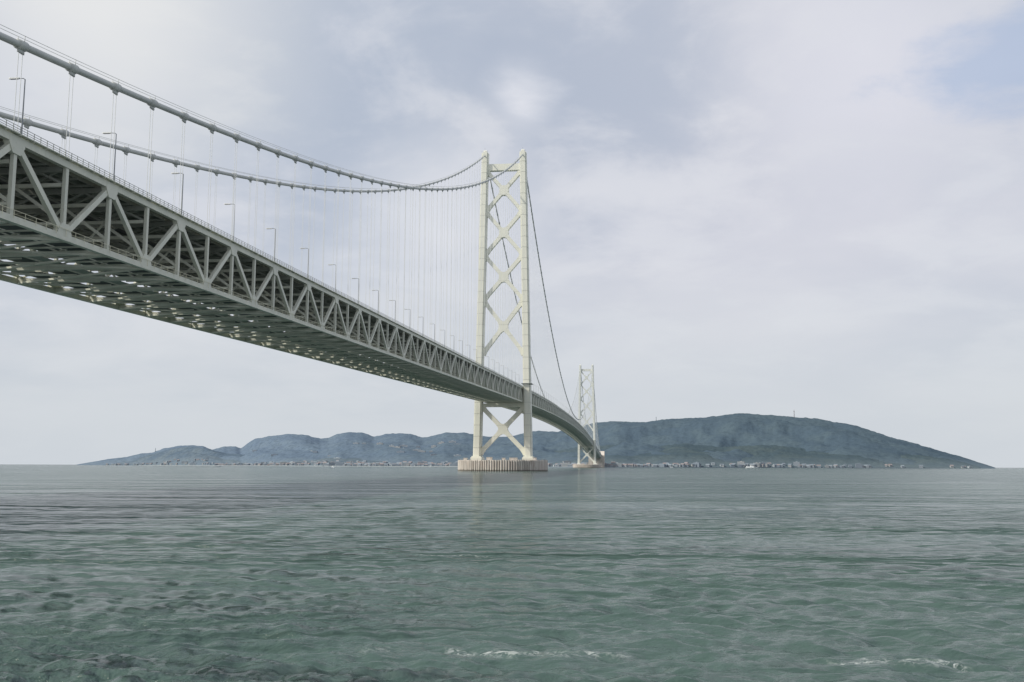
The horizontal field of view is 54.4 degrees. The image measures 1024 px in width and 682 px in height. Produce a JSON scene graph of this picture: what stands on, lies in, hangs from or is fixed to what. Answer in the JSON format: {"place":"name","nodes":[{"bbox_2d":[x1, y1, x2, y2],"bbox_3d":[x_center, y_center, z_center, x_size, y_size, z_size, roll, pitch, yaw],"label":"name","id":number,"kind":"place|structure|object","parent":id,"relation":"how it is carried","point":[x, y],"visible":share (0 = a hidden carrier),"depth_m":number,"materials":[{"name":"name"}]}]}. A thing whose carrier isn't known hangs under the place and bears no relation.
{"place":"outdoors","nodes":[
{"label":"outdoors","id":0,"kind":"place"},
{"bbox_2d":[0,464,1023,681],"bbox_3d":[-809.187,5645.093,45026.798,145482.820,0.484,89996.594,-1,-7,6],"label":"sea","id":1,"kind":"structure","parent":0,"point":[131,573],"depth_m":41.58,"materials":[{"name":"liquid"}]},
{"bbox_2d":[0,24,604,470],"bbox_3d":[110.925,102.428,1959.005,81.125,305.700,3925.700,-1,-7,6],"label":"suspension bridge","id":2,"kind":"structure","parent":1,"relation":"in","point":[68,210],"depth_m":268.94,"materials":[{"name":"paint"}]},
{"bbox_2d":[9,77,25,133],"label":"street lamp","id":3,"kind":"object","parent":2,"relation":"attached to","point":[13,78],"visible":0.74,"depth_m":156.56,"materials":[{"name":"metal"}]},
{"bbox_2d":[102,132,116,179],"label":"street lamp","id":4,"kind":"object","parent":2,"relation":"attached to","point":[115,151],"visible":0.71,"depth_m":184.53,"materials":[{"name":"metal"}]},
{"bbox_2d":[171,172,183,212],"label":"street lamp","id":5,"kind":"object","parent":2,"relation":"attached to","point":[182,188],"visible":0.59,"depth_m":212.63,"materials":[{"name":"metal"}]},
{"bbox_2d":[266,228,275,259],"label":"street lamp","id":6,"kind":"object","parent":2,"relation":"attached to","point":[275,238],"visible":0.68,"depth_m":269.05,"materials":[{"name":"metal"}]},
{"bbox_2d":[155,465,943,468],"bbox_3d":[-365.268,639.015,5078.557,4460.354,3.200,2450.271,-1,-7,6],"label":"sea wall","id":7,"kind":"structure","parent":1,"relation":"in","point":[457,466],"depth_m":4176.85,"materials":[{"name":"grey concrete"}]},
{"bbox_2d":[0,0,1023,467],"label":"sky","id":8,"kind":"structure","parent":0,"point":[811,209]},
{"bbox_2d":[77,413,994,468],"bbox_3d":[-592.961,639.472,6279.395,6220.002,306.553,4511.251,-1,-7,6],"label":"distant hills","id":9,"kind":"structure","parent":0,"point":[728,430],"depth_m":5022.31,"materials":[{"name":"green plant"}]},
{"bbox_2d":[109,443,979,468],"bbox_3d":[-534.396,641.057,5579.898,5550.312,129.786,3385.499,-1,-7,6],"label":"coastal hills","id":10,"kind":"structure","parent":0,"point":[691,453],"depth_m":4259.28,"materials":[{"name":"green plant"}]},
{"bbox_2d":[106,440,971,468],"bbox_3d":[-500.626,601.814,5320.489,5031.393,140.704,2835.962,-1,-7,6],"label":"shoreline town","id":11,"kind":"object","parent":10,"relation":"on","point":[563,464],"visible":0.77,"depth_m":4324.78,"materials":[{"name":"stone"}]}
]}

